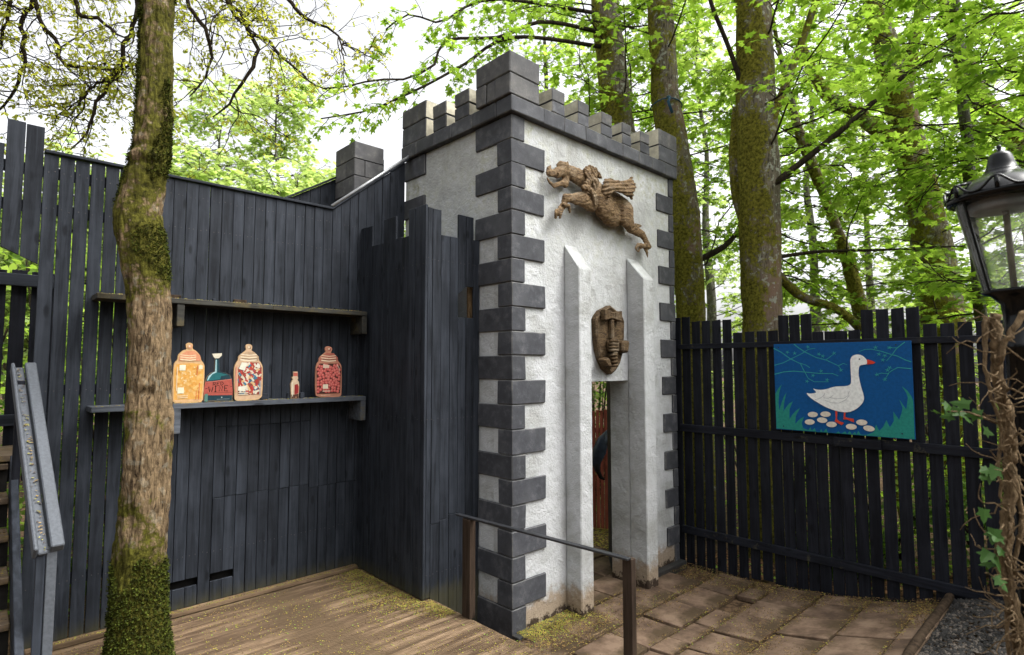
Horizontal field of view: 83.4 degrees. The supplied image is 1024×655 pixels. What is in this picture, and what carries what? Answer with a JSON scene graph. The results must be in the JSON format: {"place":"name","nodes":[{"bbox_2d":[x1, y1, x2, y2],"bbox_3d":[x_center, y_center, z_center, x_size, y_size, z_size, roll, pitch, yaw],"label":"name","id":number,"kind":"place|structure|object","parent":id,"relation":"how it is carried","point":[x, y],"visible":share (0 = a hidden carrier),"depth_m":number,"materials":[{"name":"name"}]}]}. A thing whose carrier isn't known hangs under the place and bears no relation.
{"place":"outdoors","nodes":[
{"label":"outdoors","id":0,"kind":"place"},
{"bbox_2d":[0,378,1011,654],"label":"ground","id":1,"kind":"structure","parent":0,"point":[736,604],"depth_m":7.24,"materials":[{"name":"brown soil"}]},
{"bbox_2d":[0,191,80,550],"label":"laurel bush","id":2,"kind":"object","parent":1,"relation":"on","point":[8,264],"visible":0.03,"depth_m":7.34,"materials":[{"name":"green plant"}]},
{"bbox_2d":[0,183,82,408],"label":"birch tree","id":3,"kind":"object","parent":1,"relation":"on","point":[4,348],"visible":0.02,"depth_m":12.79,"materials":[{"name":"green plant"}]},
{"bbox_2d":[0,247,98,614],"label":"laurel bush","id":4,"kind":"object","parent":1,"relation":"on","point":[13,266],"visible":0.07,"depth_m":5.77,"materials":[{"name":"green plant"}]},
{"bbox_2d":[0,128,126,486],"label":"birch tree","id":5,"kind":"object","parent":1,"relation":"on","point":[8,295],"visible":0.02,"depth_m":11.57,"materials":[{"name":"green plant"}]},
{"bbox_2d":[0,213,127,593],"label":"laurel bush","id":6,"kind":"object","parent":1,"relation":"on","point":[21,500],"visible":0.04,"depth_m":6.91,"materials":[{"name":"green plant"}]},
{"bbox_2d":[2,151,127,475],"bbox_3d":[-8.612,-0.069,13.158,4.695,7.275,4.500,4,-5,-43],"label":"birch tree","id":7,"kind":"object","parent":1,"relation":"on","point":[96,153],"depth_m":12.05,"materials":[{"name":"green plant"}]},
{"bbox_2d":[58,324,125,615],"bbox_3d":[-4.087,1.431,6.113,1.638,2.966,1.618,4,-5,-43],"label":"laurel bush","id":8,"kind":"object","parent":1,"relation":"on","point":[91,459],"visible":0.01,"depth_m":5.80,"materials":[{"name":"green plant"}]},
{"bbox_2d":[59,289,127,559],"bbox_3d":[-4.449,1.195,7.528,2.369,3.528,2.358,4,-5,-43],"label":"laurel bush","id":9,"kind":"object","parent":1,"relation":"on","point":[108,423],"visible":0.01,"depth_m":7.08,"materials":[{"name":"green plant"}]},
{"bbox_2d":[63,143,261,402],"bbox_3d":[-6.651,-0.120,12.187,5.524,7.246,4.614,0,-4,-8],"label":"birch tree","id":10,"kind":"object","parent":1,"relation":"on","point":[179,171],"visible":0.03,"depth_m":11.46,"materials":[{"name":"green plant"}]},
{"bbox_2d":[0,0,394,188],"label":"oak tree","id":11,"kind":"object","parent":1,"relation":"on","point":[106,86],"visible":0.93,"depth_m":6.64,"materials":[{"name":"green plant"}]},
{"bbox_2d":[0,118,409,648],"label":"plank wall","id":12,"kind":"structure","parent":1,"relation":"on","point":[262,496],"depth_m":5.01,"materials":[{"name":"wood"}]},
{"bbox_2d":[86,392,365,433],"bbox_3d":[-2.358,0.734,5.065,2.239,0.295,0.248,4,-5,-43],"label":"wall shelf","id":13,"kind":"object","parent":12,"relation":"attached to","point":[357,404],"depth_m":5.06,"materials":[{"name":"wood"}]},
{"bbox_2d":[172,343,204,402],"bbox_3d":[-2.648,0.371,4.709,0.232,0.492,0.023,4,-5,-43],"label":"painted jar","id":14,"kind":"object","parent":13,"relation":"on","point":[188,375],"visible":1,"depth_m":4.70,"materials":[{"name":"paint"}]},
{"bbox_2d":[203,353,232,401],"bbox_3d":[-2.484,0.422,4.864,0.226,0.410,0.019,4,-5,-43],"label":"painted bottle","id":15,"kind":"object","parent":13,"relation":"on","point":[217,385],"visible":1,"depth_m":4.85,"materials":[{"name":"paint"}]},
{"bbox_2d":[95,292,352,406],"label":"fallen catkins","id":16,"kind":"object","parent":13,"relation":"on","point":[251,303],"visible":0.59,"depth_m":5.14,"materials":[{"name":"plant"}]},
{"bbox_2d":[233,344,262,400],"bbox_3d":[-2.307,0.392,5.032,0.244,0.492,0.024,4,-5,-43],"label":"painted jar","id":17,"kind":"object","parent":13,"relation":"on","point":[248,376],"visible":1,"depth_m":5.02,"materials":[{"name":"paint"}]},
{"bbox_2d":[290,372,298,398],"bbox_3d":[-2.010,0.532,5.310,0.082,0.250,0.019,4,-5,-43],"label":"painted bottle","id":18,"kind":"object","parent":13,"relation":"on","point":[294,388],"visible":1,"depth_m":5.30,"materials":[{"name":"paint"}]},
{"bbox_2d":[315,346,341,396],"bbox_3d":[-1.770,0.427,5.544,0.269,0.491,0.022,4,-5,-43],"label":"painted jar","id":19,"kind":"object","parent":13,"relation":"on","point":[328,376],"visible":1,"depth_m":5.53,"materials":[{"name":"paint"}]},
{"bbox_2d":[91,293,366,334],"bbox_3d":[-2.357,-0.116,5.120,2.239,0.275,0.255,4,-5,-43],"label":"wall shelf","id":20,"kind":"object","parent":12,"relation":"attached to","point":[358,324],"depth_m":5.04,"materials":[{"name":"wood"}]},
{"bbox_2d":[172,64,282,193],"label":"birch tree","id":21,"kind":"object","parent":1,"relation":"on","point":[198,125],"visible":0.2,"depth_m":14.94,"materials":[{"name":"green plant"}]},
{"bbox_2d":[193,56,340,194],"bbox_3d":[-5.514,-1.773,14.206,4.770,10.811,4.226,4,-5,-43],"label":"birch tree","id":22,"kind":"object","parent":1,"relation":"on","point":[293,124],"visible":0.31,"depth_m":14.41,"materials":[{"name":"green plant"}]},
{"bbox_2d":[214,155,335,196],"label":"birch tree","id":23,"kind":"object","parent":1,"relation":"on","point":[283,191],"visible":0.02,"depth_m":11.46,"materials":[{"name":"green plant"}]},
{"bbox_2d":[24,564,542,654],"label":"decking","id":24,"kind":"object","parent":1,"relation":"on","point":[315,628],"visible":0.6,"depth_m":4.49,"materials":[{"name":"brown wood"}]},
{"bbox_2d":[0,363,64,654],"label":"staircase","id":25,"kind":"structure","parent":24,"relation":"on","point":[16,455],"depth_m":3.49,"materials":[{"name":"wood"}]},
{"bbox_2d":[0,374,44,619],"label":"fallen catkins","id":26,"kind":"object","parent":25,"relation":"on","point":[32,477],"visible":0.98,"depth_m":3.63,"materials":[{"name":"brown plant"}]},
{"bbox_2d":[0,269,54,481],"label":"picket fence","id":27,"kind":"object","parent":25,"relation":"on","point":[19,282],"visible":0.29,"depth_m":4.70,"materials":[{"name":"wood"}]},
{"bbox_2d":[100,0,177,654],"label":"mossy tree","id":28,"kind":"object","parent":24,"relation":"on","point":[138,617],"visible":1,"depth_m":3.93,"materials":[{"name":"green plant"}]},
{"bbox_2d":[53,565,536,654],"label":"fallen catkins","id":29,"kind":"object","parent":24,"relation":"on","point":[443,611],"visible":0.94,"depth_m":4.87,"materials":[{"name":"yellow plant"}]},
{"bbox_2d":[287,144,335,188],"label":"birch tree","id":30,"kind":"object","parent":1,"relation":"on","point":[315,149],"depth_m":17.20,"materials":[{"name":"green plant"}]},
{"bbox_2d":[286,162,383,209],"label":"sloping parapet","id":31,"kind":"structure","parent":1,"relation":"on","point":[322,194],"depth_m":6.69,"materials":[{"name":"stone"}]},
{"bbox_2d":[335,141,383,575],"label":"block pillar","id":32,"kind":"structure","parent":1,"relation":"on","point":[358,164],"depth_m":6.61,"materials":[{"name":"grey stone"}]},
{"bbox_2d":[355,204,478,621],"bbox_3d":[-0.961,0.851,5.730,0.654,3.866,1.198,4,-5,-43],"label":"wooden turret","id":33,"kind":"object","parent":1,"relation":"on","point":[417,487],"visible":0.91,"depth_m":5.36,"materials":[{"name":"wood"}]},
{"bbox_2d":[446,88,461,102],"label":"woodland tree","id":34,"kind":"object","parent":1,"relation":"on","point":[453,96],"depth_m":20.74,"materials":[{"name":"green plant"}]},
{"bbox_2d":[294,0,729,188],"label":"sycamore tree","id":35,"kind":"object","parent":1,"relation":"on","point":[610,60],"visible":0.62,"depth_m":8.14,"materials":[{"name":"green plant"}]},
{"bbox_2d":[481,0,606,403],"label":"woodland tree","id":36,"kind":"object","parent":1,"relation":"on","point":[553,49],"visible":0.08,"depth_m":16.56,"materials":[{"name":"green plant"}]},
{"bbox_2d":[402,50,686,642],"bbox_3d":[0.453,0.232,6.768,2.955,5.436,2.029,4,-5,-43],"label":"castle gateway","id":37,"kind":"object","parent":1,"relation":"on","point":[495,144],"visible":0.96,"depth_m":5.67,"materials":[{"name":"grey paint"}]},
{"bbox_2d":[546,161,651,256],"bbox_3d":[1.011,-1.281,6.135,1.796,0.867,0.241,4,-5,-43],"label":"carved griffin","id":38,"kind":"object","parent":37,"relation":"attached to","point":[607,204],"visible":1,"depth_m":6.02,"materials":[{"name":"brown wood"}]},
{"bbox_2d":[607,381,611,568],"bbox_3d":[1.189,1.730,6.882,0.045,2.180,0.546,0,-4,5],"label":"door","id":39,"kind":"structure","parent":37,"relation":"in","point":[608,382],"depth_m":6.87,"materials":[{"name":"brown wood"}]},
{"bbox_2d":[591,305,628,374],"bbox_3d":[1.080,0.131,6.157,0.509,0.745,0.173,4,-5,-43],"label":"carved shield","id":40,"kind":"object","parent":37,"relation":"attached to","point":[610,345],"visible":1,"depth_m":6.09,"materials":[{"name":"brown wood"}]},
{"bbox_2d":[455,513,636,654],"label":"handrail","id":41,"kind":"object","parent":1,"relation":"on","point":[629,591],"visible":1,"depth_m":4.05,"materials":[{"name":"brown metal"}]},
{"bbox_2d":[592,381,605,507],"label":"shrub","id":42,"kind":"object","parent":1,"relation":"on","point":[601,393],"visible":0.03,"depth_m":10.77,"materials":[{"name":"green plant"}]},
{"bbox_2d":[592,430,606,479],"bbox_3d":[1.388,2.269,8.396,0.467,1.552,0.197,1,-4,-12],"label":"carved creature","id":43,"kind":"object","parent":1,"relation":"on","point":[599,450],"visible":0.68,"depth_m":8.35,"materials":[{"name":"black"}]},
{"bbox_2d":[592,381,606,514],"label":"shrub","id":44,"kind":"object","parent":1,"relation":"on","point":[603,416],"visible":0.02,"depth_m":10.41,"materials":[{"name":"green plant"}]},
{"bbox_2d":[592,381,606,424],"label":"shrub","id":45,"kind":"object","parent":1,"relation":"on","point":[600,388],"visible":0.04,"depth_m":11.86,"materials":[{"name":"green plant"}]},
{"bbox_2d":[592,410,607,529],"bbox_3d":[1.414,2.158,8.787,1.450,1.820,0.060,0,-4,3],"label":"picket fence","id":46,"kind":"object","parent":1,"relation":"on","point":[597,429],"visible":0.12,"depth_m":8.75,"materials":[{"name":"red paint"}]},
{"bbox_2d":[593,520,608,556],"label":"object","id":47,"kind":"object","parent":1,"relation":"on","point":[603,530],"visible":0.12,"depth_m":8.13,"materials":[{"name":"green plant"}]},
{"bbox_2d":[541,0,735,307],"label":"young sycamore","id":48,"kind":"object","parent":1,"relation":"on","point":[680,44],"visible":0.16,"depth_m":10.04,"materials":[{"name":"green plant"}]},
{"bbox_2d":[583,31,697,399],"bbox_3d":[3.880,-2.847,19.214,5.170,13.602,4.537,4,-5,-43],"label":"woodland tree","id":49,"kind":"object","parent":1,"relation":"on","point":[645,102],"visible":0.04,"depth_m":19.60,"materials":[{"name":"green plant"}]},
{"bbox_2d":[490,0,807,531],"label":"sycamore tree","id":50,"kind":"object","parent":1,"relation":"on","point":[690,256],"visible":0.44,"depth_m":8.63,"materials":[{"name":"green plant"}]},
{"bbox_2d":[711,377,735,473],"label":"shrub","id":51,"kind":"object","parent":1,"relation":"on","point":[724,424],"visible":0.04,"depth_m":11.95,"materials":[{"name":"green plant"}]},
{"bbox_2d":[645,0,804,452],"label":"woodland tree","id":52,"kind":"object","parent":1,"relation":"on","point":[710,272],"visible":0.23,"depth_m":14.82,"materials":[{"name":"green plant"}]},
{"bbox_2d":[520,545,948,654],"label":"paving","id":53,"kind":"structure","parent":1,"relation":"on","point":[867,633],"depth_m":5.18,"materials":[{"name":"brown stone"}]},
{"bbox_2d":[516,609,607,650],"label":"fallen catkins","id":54,"kind":"object","parent":53,"relation":"on","point":[546,626],"visible":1,"depth_m":5.23,"materials":[{"name":"yellow plant"}]},
{"bbox_2d":[582,628,605,637],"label":"fallen twig","id":55,"kind":"object","parent":53,"relation":"on","point":[593,634],"visible":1,"depth_m":5.00,"materials":[{"name":"wood"}]},
{"bbox_2d":[514,562,939,654],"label":"fallen catkins","id":56,"kind":"object","parent":53,"relation":"on","point":[790,618],"visible":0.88,"depth_m":5.29,"materials":[{"name":"yellow plant"}]},
{"bbox_2d":[902,593,953,654],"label":"timber edging","id":57,"kind":"object","parent":53,"relation":"on","point":[915,643],"visible":0.91,"depth_m":4.51,"materials":[{"name":"brown wood"}]},
{"bbox_2d":[691,73,808,392],"bbox_3d":[9.532,-2.935,23.202,4.940,14.312,4.879,4,-5,-43],"label":"woodland tree","id":58,"kind":"object","parent":1,"relation":"on","point":[736,219],"visible":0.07,"depth_m":23.23,"materials":[{"name":"green plant"}]},
{"bbox_2d":[712,388,805,517],"bbox_3d":[4.442,2.215,10.399,2.304,2.321,2.296,4,-5,-43],"label":"shrub","id":59,"kind":"object","parent":1,"relation":"on","point":[724,436],"visible":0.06,"depth_m":10.46,"materials":[{"name":"green plant"}]},
{"bbox_2d":[725,432,854,539],"bbox_3d":[4.168,2.272,8.531,1.907,2.030,1.976,4,-5,-43],"label":"shrub","id":60,"kind":"object","parent":1,"relation":"on","point":[794,491],"visible":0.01,"depth_m":8.59,"materials":[{"name":"green plant"}]},
{"bbox_2d":[721,48,891,433],"bbox_3d":[9.026,-2.287,17.807,5.194,12.322,4.545,0,-4,-1],"label":"woodland tree","id":61,"kind":"object","parent":1,"relation":"on","point":[809,260],"visible":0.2,"depth_m":17.27,"materials":[{"name":"green plant"}]},
{"bbox_2d":[734,431,881,494],"bbox_3d":[6.245,2.143,12.169,2.872,2.687,2.933,4,-5,-43],"label":"shrub","id":62,"kind":"object","parent":1,"relation":"on","point":[828,469],"depth_m":11.97,"materials":[{"name":"green plant"}]},
{"bbox_2d":[677,0,969,517],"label":"sycamore tree","id":63,"kind":"object","parent":1,"relation":"on","point":[851,275],"visible":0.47,"depth_m":9.40,"materials":[{"name":"green plant"}]},
{"bbox_2d":[675,0,998,564],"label":"sycamore tree","id":64,"kind":"object","parent":1,"relation":"on","point":[757,177],"visible":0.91,"depth_m":7.39,"materials":[{"name":"green plant"}]},
{"bbox_2d":[686,534,989,598],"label":"leaf litter","id":65,"kind":"object","parent":1,"relation":"on","point":[951,581],"visible":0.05,"depth_m":6.38,"materials":[{"name":"brown plant"}]},
{"bbox_2d":[674,307,1016,603],"bbox_3d":[3.583,1.288,5.548,0.112,3.060,4.532,4,-5,-43],"label":"picket fence","id":66,"kind":"object","parent":1,"relation":"on","point":[790,541],"visible":0.66,"depth_m":5.87,"materials":[{"name":"black wood"}]},
{"bbox_2d":[774,341,915,439],"bbox_3d":[3.305,0.613,5.815,0.026,0.920,1.268,4,-5,-43],"label":"painted sign","id":67,"kind":"object","parent":66,"relation":"attached to","point":[859,388],"visible":1,"depth_m":5.75,"materials":[{"name":"paint"}]},
{"bbox_2d":[675,0,1023,505],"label":"sycamore tree","id":68,"kind":"object","parent":1,"relation":"on","point":[937,232],"visible":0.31,"depth_m":10.78,"materials":[{"name":"green plant"}]},
{"bbox_2d":[806,500,900,580],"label":"shrub","id":69,"kind":"object","parent":1,"relation":"on","point":[883,535],"visible":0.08,"depth_m":6.52,"materials":[{"name":"green plant"}]},
{"bbox_2d":[814,73,915,334],"bbox_3d":[13.841,-3.227,22.489,5.560,14.796,4.632,1,-4,-16],"label":"woodland tree","id":70,"kind":"object","parent":1,"relation":"on","point":[870,269],"visible":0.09,"depth_m":22.09,"materials":[{"name":"green plant"}]},
{"bbox_2d":[817,437,969,578],"bbox_3d":[4.614,2.198,7.025,1.778,1.608,1.775,4,-5,-43],"label":"shrub","id":71,"kind":"object","parent":1,"relation":"on","point":[897,503],"visible":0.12,"depth_m":6.79,"materials":[{"name":"green plant"}]},
{"bbox_2d":[784,0,1023,325],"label":"sycamore tree","id":72,"kind":"object","parent":1,"relation":"on","point":[1016,140],"visible":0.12,"depth_m":11.97,"materials":[{"name":"green plant"}]},
{"bbox_2d":[834,3,1003,442],"bbox_3d":[12.061,-2.688,16.808,5.092,12.959,4.994,2,-4,-29],"label":"woodland tree","id":73,"kind":"object","parent":1,"relation":"on","point":[951,219],"visible":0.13,"depth_m":16.48,"materials":[{"name":"green plant"}]},
{"bbox_2d":[818,0,1023,491],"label":"young sycamore","id":74,"kind":"object","parent":1,"relation":"on","point":[895,54],"visible":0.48,"depth_m":8.27,"materials":[{"name":"green plant"}]},
{"bbox_2d":[852,376,998,520],"bbox_3d":[6.694,2.007,9.546,2.664,2.510,2.519,1,-4,-12],"label":"shrub","id":75,"kind":"object","parent":1,"relation":"on","point":[979,429],"visible":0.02,"depth_m":9.43,"materials":[{"name":"green plant"}]},
{"bbox_2d":[831,0,1023,313],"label":"young sycamore","id":76,"kind":"object","parent":1,"relation":"on","point":[973,9],"visible":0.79,"depth_m":7.21,"materials":[{"name":"green plant"}]},
{"bbox_2d":[883,378,1003,544],"bbox_3d":[6.017,1.792,7.513,2.136,2.305,2.114,4,-5,-43],"label":"shrub","id":77,"kind":"object","parent":1,"relation":"on","point":[943,427],"visible":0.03,"depth_m":7.62,"materials":[{"name":"green plant"}]},
{"bbox_2d":[913,474,1003,572],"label":"shrub","id":78,"kind":"object","parent":1,"relation":"on","point":[948,515],"visible":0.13,"depth_m":5.95,"materials":[{"name":"green plant"}]},
{"bbox_2d":[918,598,1012,654],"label":"gravel","id":79,"kind":"structure","parent":1,"relation":"on","point":[976,646],"depth_m":4.34,"materials":[{"name":"grey gravel"}]},
{"bbox_2d":[930,0,1023,371],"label":"woodland tree","id":80,"kind":"object","parent":1,"relation":"on","point":[997,241],"visible":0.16,"depth_m":16.48,"materials":[{"name":"green plant"}]},
{"bbox_2d":[931,73,1023,393],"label":"woodland tree","id":81,"kind":"object","parent":1,"relation":"on","point":[983,240],"visible":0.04,"depth_m":21.21,"materials":[{"name":"green plant"}]},
{"bbox_2d":[943,145,1023,617],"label":"lamp post","id":82,"kind":"object","parent":1,"relation":"on","point":[996,188],"visible":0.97,"depth_m":2.59,"materials":[{"name":"black metal"}]},
{"bbox_2d":[932,305,1023,654],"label":"ivy vine","id":83,"kind":"object","parent":82,"relation":"attached to","point":[1002,539],"visible":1,"depth_m":2.48,"materials":[{"name":"beige plant"}]},
{"bbox_2d":[989,5,1023,287],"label":"young sycamore","id":84,"kind":"object","parent":1,"relation":"on","point":[1007,57],"visible":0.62,"depth_m":6.52,"materials":[{"name":"green plant"}]},
{"bbox_2d":[0,0,1023,381],"label":"sky","id":85,"kind":"structure","parent":0,"point":[388,136],"materials":[{"name":"white"}]}
]}

